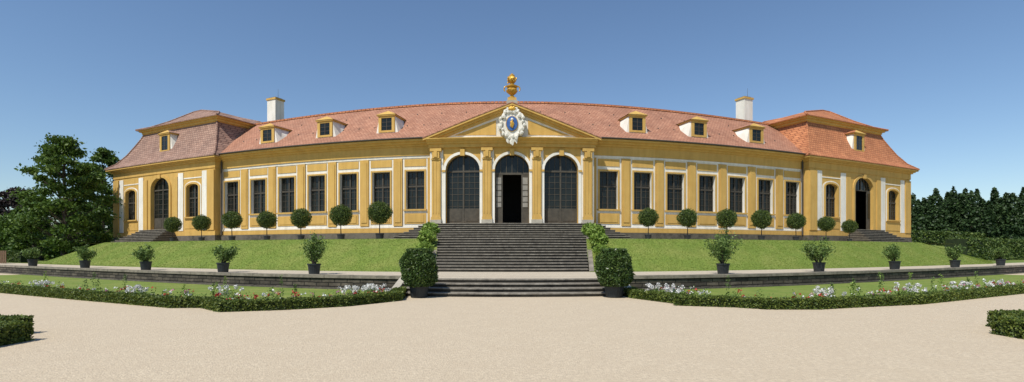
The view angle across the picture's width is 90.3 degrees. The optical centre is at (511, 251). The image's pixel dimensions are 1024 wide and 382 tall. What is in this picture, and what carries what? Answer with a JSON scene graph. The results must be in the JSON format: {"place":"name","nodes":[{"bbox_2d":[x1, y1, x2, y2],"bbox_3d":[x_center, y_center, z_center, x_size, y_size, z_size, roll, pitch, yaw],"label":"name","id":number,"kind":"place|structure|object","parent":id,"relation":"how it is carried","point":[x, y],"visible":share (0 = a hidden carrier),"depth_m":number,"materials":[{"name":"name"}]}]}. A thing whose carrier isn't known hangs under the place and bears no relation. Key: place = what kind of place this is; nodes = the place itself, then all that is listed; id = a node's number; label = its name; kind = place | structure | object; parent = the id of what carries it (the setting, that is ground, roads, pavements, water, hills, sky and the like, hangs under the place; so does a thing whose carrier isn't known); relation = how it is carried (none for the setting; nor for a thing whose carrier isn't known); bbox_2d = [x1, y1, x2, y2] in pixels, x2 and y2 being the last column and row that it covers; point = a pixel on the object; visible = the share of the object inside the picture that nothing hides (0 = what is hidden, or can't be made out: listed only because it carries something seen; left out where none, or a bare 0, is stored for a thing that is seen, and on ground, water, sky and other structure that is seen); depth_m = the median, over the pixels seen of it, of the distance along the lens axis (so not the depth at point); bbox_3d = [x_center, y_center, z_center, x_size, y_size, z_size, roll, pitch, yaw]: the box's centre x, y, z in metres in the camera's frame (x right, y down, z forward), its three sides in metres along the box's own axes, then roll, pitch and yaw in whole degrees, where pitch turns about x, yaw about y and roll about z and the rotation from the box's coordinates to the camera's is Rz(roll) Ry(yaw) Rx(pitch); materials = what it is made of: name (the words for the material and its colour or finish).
{"place":"outdoors","nodes":[
{"label":"outdoors","id":0,"kind":"place"},
{"bbox_2d":[0,275,385,298],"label":"parterre lawn","id":1,"kind":"structure","parent":0,"point":[109,285],"depth_m":23.33,"materials":[{"name":"green plant"}]},
{"bbox_2d":[0,271,390,299],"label":"flower bed","id":2,"kind":"object","parent":1,"relation":"on","point":[370,288],"visible":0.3,"depth_m":16.77,"materials":[{"name":"green plant"}]},
{"bbox_2d":[0,283,406,311],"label":"box hedge","id":3,"kind":"object","parent":1,"relation":"on","point":[217,304],"visible":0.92,"depth_m":15.30,"materials":[{"name":"green plant"}]},
{"bbox_2d":[0,273,1023,381],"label":"gravel plaza","id":4,"kind":"structure","parent":0,"point":[519,339],"depth_m":9.13,"materials":[{"name":"beige gravel"}]},
{"bbox_2d":[0,314,34,345],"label":"box hedge","id":5,"kind":"object","parent":4,"relation":"on","point":[14,328],"visible":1,"depth_m":9.24,"materials":[{"name":"green plant"}]},
{"bbox_2d":[398,248,438,297],"bbox_3d":[-3.346,0.744,18.326,1.486,1.801,1.432,0,0,0],"label":"potted laurel bush","id":6,"kind":"object","parent":4,"relation":"on","point":[418,271],"visible":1,"depth_m":17.89,"materials":[{"name":"green plant"}]},
{"bbox_2d":[389,223,635,296],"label":"garden staircase","id":7,"kind":"structure","parent":4,"relation":"on","point":[511,247],"depth_m":27.96,"materials":[{"name":"stone"}]},
{"bbox_2d":[594,248,634,297],"bbox_3d":[3.680,0.744,18.364,1.441,1.800,1.440,0,0,-25],"label":"potted laurel bush","id":8,"kind":"object","parent":4,"relation":"on","point":[614,273],"visible":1,"depth_m":17.96,"materials":[{"name":"green plant"}]},
{"bbox_2d":[985,309,1023,339],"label":"box hedge","id":9,"kind":"object","parent":4,"relation":"on","point":[1008,323],"visible":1,"depth_m":10.00,"materials":[{"name":"green plant"}]},
{"bbox_2d":[0,263,1023,276],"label":"terrace path","id":10,"kind":"structure","parent":0,"point":[516,274],"depth_m":25.76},
{"bbox_2d":[0,251,5,263],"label":"wooden fence","id":11,"kind":"object","parent":10,"relation":"on","point":[2,253],"visible":0.98,"depth_m":45.55,"materials":[{"name":"brown wood"}]},
{"bbox_2d":[1,250,28,262],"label":"clipped hedge","id":12,"kind":"object","parent":10,"relation":"on","point":[14,256],"visible":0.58,"depth_m":49.24,"materials":[{"name":"green plant"}]},
{"bbox_2d":[21,247,41,265],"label":"potted shrub","id":13,"kind":"object","parent":10,"relation":"on","point":[32,254],"visible":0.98,"depth_m":37.08,"materials":[{"name":"green plant"}]},
{"bbox_2d":[72,244,97,267],"bbox_3d":[-27.493,0.240,32.820,1.442,1.620,1.337,0,0,28],"label":"potted shrub","id":14,"kind":"object","parent":10,"relation":"on","point":[84,254],"visible":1,"depth_m":32.62,"materials":[{"name":"green plant"}]},
{"bbox_2d":[130,244,155,269],"bbox_3d":[-20.951,0.264,29.231,1.381,1.573,1.483,0,0,3],"label":"potted shrub","id":15,"kind":"object","parent":10,"relation":"on","point":[144,258],"visible":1,"depth_m":28.94,"materials":[{"name":"green plant"}]},
{"bbox_2d":[209,243,239,271],"bbox_3d":[-14.582,0.312,26.041,1.341,1.476,1.378,0,0,43],"label":"potted shrub","id":16,"kind":"object","parent":10,"relation":"on","point":[226,255],"visible":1,"depth_m":25.90,"materials":[{"name":"green plant"}]},
{"bbox_2d":[299,230,328,273],"bbox_3d":[-9.233,0.031,23.748,1.428,2.038,1.560,0,0,-19],"label":"potted shrub","id":17,"kind":"object","parent":10,"relation":"on","point":[314,252],"visible":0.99,"depth_m":23.51,"materials":[{"name":"green plant"}]},
{"bbox_2d":[703,225,744,273],"bbox_3d":[9.898,-0.103,23.989,1.752,2.306,1.752,0,0,-23],"label":"potted shrub","id":18,"kind":"object","parent":10,"relation":"on","point":[721,251],"visible":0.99,"depth_m":23.80,"materials":[{"name":"green plant"}]},
{"bbox_2d":[799,236,835,271],"bbox_3d":[15.963,0.098,26.573,1.613,1.903,1.750,0,0,10],"label":"potted shrub","id":19,"kind":"object","parent":10,"relation":"on","point":[816,255],"visible":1,"depth_m":26.45,"materials":[{"name":"green plant"}]},
{"bbox_2d":[880,243,900,269],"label":"potted shrub","id":20,"kind":"object","parent":10,"relation":"on","point":[892,254],"visible":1,"depth_m":29.92,"materials":[{"name":"green plant"}]},
{"bbox_2d":[944,243,964,266],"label":"potted shrub","id":21,"kind":"object","parent":10,"relation":"on","point":[954,253],"visible":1,"depth_m":33.89,"materials":[{"name":"green plant"}]},
{"bbox_2d":[990,246,1010,265],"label":"potted shrub","id":22,"kind":"object","parent":10,"relation":"on","point":[1001,253],"visible":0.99,"depth_m":38.06,"materials":[{"name":"green plant"}]},
{"bbox_2d":[0,0,1023,227],"label":"sky","id":23,"kind":"structure","parent":0,"point":[945,78],"materials":[{"name":"blue"}]},
{"bbox_2d":[4,255,1023,271],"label":"grass plateau","id":24,"kind":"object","parent":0,"point":[1014,261],"depth_m":55.19,"materials":[{"name":"green plant"}]},
{"bbox_2d":[0,219,37,250],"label":"deciduous tree","id":25,"kind":"object","parent":24,"relation":"on","point":[3,225],"visible":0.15,"depth_m":63.82,"materials":[{"name":"green plant"}]},
{"bbox_2d":[0,186,54,225],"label":"copper beech tree","id":26,"kind":"object","parent":24,"relation":"on","point":[8,203],"visible":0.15,"depth_m":83.41,"materials":[{"name":"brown plant"}]},
{"bbox_2d":[0,196,75,260],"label":"deciduous tree","id":27,"kind":"object","parent":24,"relation":"on","point":[18,244],"visible":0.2,"depth_m":58.63,"materials":[{"name":"green plant"}]},
{"bbox_2d":[0,133,122,255],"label":"deciduous tree","id":28,"kind":"object","parent":24,"relation":"on","point":[58,150],"visible":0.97,"depth_m":50.08,"materials":[{"name":"green plant"}]},
{"bbox_2d":[51,202,112,238],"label":"deciduous tree","id":29,"kind":"object","parent":24,"relation":"on","point":[92,206],"visible":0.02,"depth_m":69.27,"materials":[{"name":"green plant"}]},
{"bbox_2d":[56,147,119,242],"bbox_3d":[-49.993,-5.692,62.344,10.316,13.897,9.742,0,0,0],"label":"deciduous tree","id":30,"kind":"object","parent":24,"relation":"on","point":[104,155],"visible":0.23,"depth_m":61.27,"materials":[{"name":"green plant"}]},
{"bbox_2d":[38,238,993,271],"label":"lawn bank","id":31,"kind":"structure","parent":0,"point":[357,258],"depth_m":31.76,"materials":[{"name":"green plant"}]},
{"bbox_2d":[415,240,434,252],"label":"potted hydrangea","id":32,"kind":"object","parent":31,"relation":"on","point":[425,244],"visible":0.39,"depth_m":27.90,"materials":[{"name":"plant"}]},
{"bbox_2d":[417,228,436,243],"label":"potted hydrangea","id":33,"kind":"object","parent":31,"relation":"on","point":[427,235],"visible":0.84,"depth_m":29.32,"materials":[{"name":"plant"}]},
{"bbox_2d":[421,221,440,235],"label":"potted hydrangea","id":34,"kind":"object","parent":31,"relation":"on","point":[431,226],"visible":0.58,"depth_m":31.14,"materials":[{"name":"plant"}]},
{"bbox_2d":[112,233,911,241],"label":"plinth","id":35,"kind":"structure","parent":31,"relation":"on","point":[391,235],"depth_m":44.18,"materials":[{"name":"stone"}]},
{"bbox_2d":[221,160,221,234],"bbox_3d":[-26.905,-5.100,47.175,0.127,7.100,0.100,0,0,25],"label":"downpipe","id":36,"kind":"object","parent":35,"relation":"on","point":[221,196],"visible":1,"depth_m":47.11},
{"bbox_2d":[113,120,910,237],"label":"yellow trim","id":37,"kind":"structure","parent":35,"relation":"on","point":[489,128],"depth_m":42.78,"materials":[{"name":"paint"}]},
{"bbox_2d":[105,103,918,173],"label":"cornice","id":38,"kind":"structure","parent":37,"relation":"on","point":[442,135],"depth_m":41.33,"materials":[{"name":"yellow paint"}]},
{"bbox_2d":[106,111,259,169],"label":"pavilion roof","id":39,"kind":"structure","parent":38,"relation":"on","point":[196,131],"depth_m":50.78,"materials":[{"name":"brown tile"}]},
{"bbox_2d":[104,135,143,169],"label":"hip ridge","id":40,"kind":"structure","parent":39,"relation":"attached to","point":[127,154],"depth_m":54.98,"materials":[{"name":"brown tile"}]},
{"bbox_2d":[135,111,193,130],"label":"hip ridge","id":41,"kind":"structure","parent":39,"relation":"on","point":[167,121],"depth_m":55.47,"materials":[{"name":"brown tile"}]},
{"bbox_2d":[158,130,186,158],"bbox_3d":[-34.404,-11.125,52.723,3.114,2.450,3.200,0,0,28],"label":"dormer","id":42,"kind":"object","parent":39,"relation":"on","point":[168,138],"visible":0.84,"depth_m":51.34,"materials":[{"name":"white paint"}]},
{"bbox_2d":[201,110,219,114],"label":"hip ridge","id":43,"kind":"structure","parent":39,"relation":"on","point":[218,112],"depth_m":52.71,"materials":[{"name":"brown tile"}]},
{"bbox_2d":[213,121,217,153],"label":"hip ridge","id":44,"kind":"structure","parent":39,"relation":"attached to","point":[215,146],"depth_m":48.11,"materials":[{"name":"brown tile"}]},
{"bbox_2d":[194,102,829,157],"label":"roof","id":45,"kind":"structure","parent":38,"relation":"on","point":[432,118],"depth_m":44.55,"materials":[{"name":"tile"}]},
{"bbox_2d":[258,123,291,143],"bbox_3d":[-21.565,-10.675,47.399,2.858,2.050,3.200,0,0,23],"label":"dormer","id":46,"kind":"object","parent":45,"relation":"on","point":[271,133],"visible":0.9,"depth_m":46.09,"materials":[{"name":"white paint"}]},
{"bbox_2d":[266,97,284,120],"bbox_3d":[-25.193,-13.350,54.309,1.410,6.000,1.240,0,0,26],"label":"chimney","id":47,"kind":"object","parent":45,"relation":"on","point":[275,108],"visible":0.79,"depth_m":53.90,"materials":[{"name":"white paint"}]},
{"bbox_2d":[315,116,346,137],"bbox_3d":[-15.592,-10.675,45.086,2.646,2.050,3.200,0,0,19],"label":"dormer","id":48,"kind":"object","parent":45,"relation":"on","point":[327,126],"visible":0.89,"depth_m":43.76,"materials":[{"name":"white paint"}]},
{"bbox_2d":[377,111,405,132],"bbox_3d":[-10.011,-10.675,43.428,2.458,2.050,3.200,0,0,14],"label":"dormer","id":49,"kind":"object","parent":45,"relation":"on","point":[390,122],"visible":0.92,"depth_m":42.04,"materials":[{"name":"white paint"}]},
{"bbox_2d":[243,111,774,141],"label":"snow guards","id":50,"kind":"object","parent":45,"relation":"on","point":[466,112],"visible":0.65,"depth_m":44.17,"materials":[{"name":"brown metal"}]},
{"bbox_2d":[254,101,769,124],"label":"ridge tiles","id":51,"kind":"object","parent":45,"relation":"on","point":[542,102],"visible":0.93,"depth_m":46.71,"materials":[{"name":"tile"}]},
{"bbox_2d":[503,73,520,103],"bbox_3d":[0.000,-12.410,39.163,1.320,2.620,0.920,0,0,0],"label":"gilded vase finial","id":52,"kind":"object","parent":45,"relation":"on","point":[511,91],"visible":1,"depth_m":38.88,"materials":[{"name":"metal"}]},
{"bbox_2d":[618,111,646,132],"bbox_3d":[10.011,-10.675,43.428,2.458,2.050,3.200,0,0,-14],"label":"dormer","id":53,"kind":"object","parent":45,"relation":"on","point":[633,122],"visible":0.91,"depth_m":42.04,"materials":[{"name":"white paint"}]},
{"bbox_2d":[677,116,708,137],"bbox_3d":[15.592,-10.675,45.086,2.646,2.050,3.200,0,0,-19],"label":"dormer","id":54,"kind":"object","parent":45,"relation":"on","point":[696,126],"visible":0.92,"depth_m":43.76,"materials":[{"name":"white paint"}]},
{"bbox_2d":[735,96,753,120],"bbox_3d":[24.639,-13.350,54.045,1.400,6.000,1.240,0,0,-25],"label":"chimney","id":55,"kind":"object","parent":45,"relation":"on","point":[744,107],"visible":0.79,"depth_m":53.62,"materials":[{"name":"white paint"}]},
{"bbox_2d":[732,123,765,143],"bbox_3d":[21.565,-10.675,47.399,2.858,2.050,3.200,0,0,-23],"label":"dormer","id":56,"kind":"object","parent":45,"relation":"on","point":[752,133],"visible":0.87,"depth_m":46.09,"materials":[{"name":"white paint"}]},
{"bbox_2d":[498,106,525,145],"bbox_3d":[0.002,-9.492,38.535,2.108,2.932,0.730,0,0,0],"label":"coat of arms","id":57,"kind":"object","parent":38,"relation":"on","point":[511,125],"visible":1,"depth_m":38.31},
{"bbox_2d":[764,111,917,169],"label":"pavilion roof","id":58,"kind":"structure","parent":38,"relation":"on","point":[827,131],"depth_m":50.78,"materials":[{"name":"orange tile"}]},
{"bbox_2d":[806,121,810,154],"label":"hip ridge","id":59,"kind":"structure","parent":58,"relation":"attached to","point":[807,133],"depth_m":48.10,"materials":[{"name":"orange tile"}]},
{"bbox_2d":[804,110,822,113],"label":"hip ridge","id":60,"kind":"structure","parent":58,"relation":"on","point":[805,112],"depth_m":52.78,"materials":[{"name":"orange tile"}]},
{"bbox_2d":[837,130,865,158],"bbox_3d":[34.404,-11.125,52.723,3.114,2.450,3.200,0,0,-28],"label":"dormer","id":61,"kind":"object","parent":58,"relation":"on","point":[855,138],"visible":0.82,"depth_m":51.34,"materials":[{"name":"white paint"}]},
{"bbox_2d":[830,111,888,130],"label":"hip ridge","id":62,"kind":"structure","parent":58,"relation":"on","point":[856,121],"depth_m":55.47,"materials":[{"name":"orange tile"}]},
{"bbox_2d":[880,135,919,169],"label":"hip ridge","id":63,"kind":"structure","parent":58,"relation":"attached to","point":[896,154],"depth_m":54.98,"materials":[{"name":"orange tile"}]},
{"bbox_2d":[119,115,904,232],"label":"white trim","id":64,"kind":"structure","parent":37,"relation":"on","point":[511,152],"depth_m":41.94,"materials":[{"name":"paint"}]},
{"bbox_2d":[114,147,909,233],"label":"walls","id":65,"kind":"structure","parent":35,"relation":"on","point":[511,198],"depth_m":44.31,"materials":[{"name":"yellow paint"}]},
{"bbox_2d":[128,155,895,229],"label":"windows","id":66,"kind":"structure","parent":65,"relation":"in","point":[463,189],"depth_m":41.54,"materials":[{"name":"black glass"}]},
{"bbox_2d":[802,160,802,234],"bbox_3d":[26.905,-5.100,47.175,0.127,7.100,0.100,0,0,-25],"label":"downpipe","id":67,"kind":"object","parent":35,"relation":"on","point":[802,192],"visible":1,"depth_m":47.11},
{"bbox_2d":[220,168,803,230],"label":"pavilion walls","id":68,"kind":"structure","parent":31,"relation":"on","point":[220,197],"depth_m":47.33,"materials":[{"name":"yellow paint"}]},
{"bbox_2d":[581,222,597,236],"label":"potted hydrangea","id":69,"kind":"object","parent":31,"relation":"on","point":[584,229],"visible":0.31,"depth_m":31.47,"materials":[{"name":"plant"}]},
{"bbox_2d":[585,224,605,238],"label":"potted hydrangea","id":70,"kind":"object","parent":31,"relation":"on","point":[594,228],"visible":0.55,"depth_m":30.20,"materials":[{"name":"plant"}]},
{"bbox_2d":[588,232,609,246],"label":"potted hydrangea","id":71,"kind":"object","parent":31,"relation":"on","point":[596,238],"visible":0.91,"depth_m":28.83,"materials":[{"name":"plant"}]},
{"bbox_2d":[593,244,608,255],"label":"potted hydrangea","id":72,"kind":"object","parent":31,"relation":"on","point":[596,250],"visible":0.43,"depth_m":27.89,"materials":[{"name":"plant"}]},
{"bbox_2d":[910,229,987,245],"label":"clipped hedge","id":73,"kind":"object","parent":31,"relation":"on","point":[937,237],"visible":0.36,"depth_m":67.46,"materials":[{"name":"green plant"}]},
{"bbox_2d":[911,186,1023,238],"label":"hedge","id":74,"kind":"object","parent":31,"relation":"on","point":[996,216],"visible":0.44,"depth_m":76.53,"materials":[{"name":"green plant"}]},
{"bbox_2d":[943,236,1023,260],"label":"clipped hedge","id":75,"kind":"object","parent":31,"relation":"on","point":[977,247],"visible":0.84,"depth_m":59.53,"materials":[{"name":"green plant"}]},
{"bbox_2d":[439,276,596,277],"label":"stair landing","id":76,"kind":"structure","parent":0,"point":[519,277],"depth_m":20.80,"materials":[{"name":"grey stone"}]},
{"bbox_2d":[653,275,1023,297],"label":"parterre lawn","id":77,"kind":"structure","parent":0,"point":[786,291],"depth_m":23.33,"materials":[{"name":"green plant"}]},
{"bbox_2d":[623,284,1023,309],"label":"box hedge","id":78,"kind":"object","parent":77,"relation":"on","point":[811,303],"visible":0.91,"depth_m":15.41,"materials":[{"name":"green plant"}]},
{"bbox_2d":[645,271,1023,297],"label":"flower bed","id":79,"kind":"object","parent":77,"relation":"on","point":[820,293],"visible":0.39,"depth_m":17.34,"materials":[{"name":"green plant"}]},
{"label":"ground","id":80,"kind":"structure","parent":0,"visible":0},
{"bbox_2d":[0,272,384,289],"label":"footing","id":81,"kind":"object","parent":80,"relation":"on","point":[188,282],"visible":0.42,"depth_m":25.93,"materials":[{"name":"stone"}]},
{"bbox_2d":[0,267,397,288],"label":"retaining wall","id":82,"kind":"structure","parent":80,"relation":"on","point":[295,281],"depth_m":25.11,"materials":[{"name":"grey stone"}]},
{"bbox_2d":[0,265,400,278],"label":"coping","id":83,"kind":"object","parent":82,"relation":"on","point":[255,274],"visible":0.98,"depth_m":24.89,"materials":[{"name":"stone"}]},
{"bbox_2d":[630,267,1023,288],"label":"retaining wall","id":84,"kind":"structure","parent":80,"relation":"on","point":[736,281],"depth_m":25.05,"materials":[{"name":"grey stone"}]},
{"bbox_2d":[633,265,1023,278],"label":"coping","id":85,"kind":"object","parent":84,"relation":"on","point":[772,274],"visible":0.96,"depth_m":25.01,"materials":[{"name":"stone"}]},
{"bbox_2d":[644,272,1023,289],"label":"footing","id":86,"kind":"object","parent":80,"relation":"on","point":[833,282],"visible":0.45,"depth_m":25.44,"materials":[{"name":"stone"}]},
{"label":"upper terrace path","id":87,"kind":"structure","parent":0,"visible":0},
{"bbox_2d":[115,229,177,241],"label":"pavilion steps","id":88,"kind":"structure","parent":87,"relation":"on","point":[153,235],"depth_m":48.89,"materials":[{"name":"grey stone"}]},
{"bbox_2d":[163,216,182,240],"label":"potted topiary tree","id":89,"kind":"object","parent":87,"relation":"on","point":[173,224],"visible":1,"depth_m":46.01,"materials":[{"name":"green plant"}]},
{"bbox_2d":[191,214,211,240],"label":"potted topiary tree","id":90,"kind":"object","parent":87,"relation":"on","point":[201,222],"visible":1,"depth_m":44.06,"materials":[{"name":"green plant"}]},
{"bbox_2d":[220,211,242,239],"bbox_3d":[-23.472,-2.158,42.672,1.714,2.705,1.746,0,0,24],"label":"potted topiary tree","id":91,"kind":"object","parent":87,"relation":"on","point":[232,219],"visible":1,"depth_m":42.38,"materials":[{"name":"green plant"}]},
{"bbox_2d":[256,210,277,239],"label":"potted topiary tree","id":92,"kind":"object","parent":87,"relation":"on","point":[267,220],"visible":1,"depth_m":40.74,"materials":[{"name":"green plant"}]},
{"bbox_2d":[289,208,311,239],"bbox_3d":[-16.475,-2.127,39.777,1.663,2.643,1.695,0,0,4],"label":"potted topiary tree","id":93,"kind":"object","parent":87,"relation":"on","point":[300,218],"visible":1,"depth_m":39.41,"materials":[{"name":"green plant"}]},
{"bbox_2d":[329,204,352,238],"bbox_3d":[-12.943,-2.218,38.564,1.831,2.825,1.796,0,0,6],"label":"potted topiary tree","id":94,"kind":"object","parent":87,"relation":"on","point":[339,214],"visible":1,"depth_m":38.17,"materials":[{"name":"green plant"}]},
{"bbox_2d":[367,200,392,238],"bbox_3d":[-9.770,-2.320,37.645,1.920,3.030,1.956,0,0,-31],"label":"potted topiary tree","id":95,"kind":"object","parent":87,"relation":"on","point":[380,213],"visible":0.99,"depth_m":37.26,"materials":[{"name":"green plant"}]},
{"bbox_2d":[637,208,658,238],"bbox_3d":[10.100,-2.053,37.751,1.563,2.497,1.578,0,0,36],"label":"potted topiary tree","id":96,"kind":"object","parent":87,"relation":"on","point":[648,217],"visible":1,"depth_m":37.44,"materials":[{"name":"green plant"}]},
{"bbox_2d":[676,208,698,238],"bbox_3d":[13.336,-2.090,38.663,1.659,2.570,1.629,0,0,30],"label":"potted topiary tree","id":97,"kind":"object","parent":87,"relation":"on","point":[687,219],"visible":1,"depth_m":38.34,"materials":[{"name":"green plant"}]},
{"bbox_2d":[716,208,737,238],"bbox_3d":[16.784,-2.110,39.875,1.659,2.610,1.692,0,0,-31],"label":"potted topiary tree","id":98,"kind":"object","parent":87,"relation":"on","point":[727,218],"visible":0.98,"depth_m":39.53,"materials":[{"name":"green plant"}]},
{"bbox_2d":[750,210,771,239],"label":"potted topiary tree","id":99,"kind":"object","parent":87,"relation":"on","point":[760,218],"visible":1,"depth_m":40.91,"materials":[{"name":"green plant"}]},
{"bbox_2d":[786,212,806,239],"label":"potted topiary tree","id":100,"kind":"object","parent":87,"relation":"on","point":[797,221],"visible":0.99,"depth_m":42.57,"materials":[{"name":"green plant"}]},
{"bbox_2d":[817,216,835,240],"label":"potted topiary tree","id":101,"kind":"object","parent":87,"relation":"on","point":[826,223],"visible":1,"depth_m":44.34,"materials":[{"name":"green plant"}]},
{"bbox_2d":[841,219,858,240],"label":"potted topiary tree","id":102,"kind":"object","parent":87,"relation":"on","point":[850,226],"visible":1,"depth_m":45.91,"materials":[{"name":"green plant"}]},
{"bbox_2d":[846,229,908,241],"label":"pavilion steps","id":103,"kind":"structure","parent":87,"relation":"on","point":[870,235],"depth_m":48.84,"materials":[{"name":"grey stone"}]}
]}

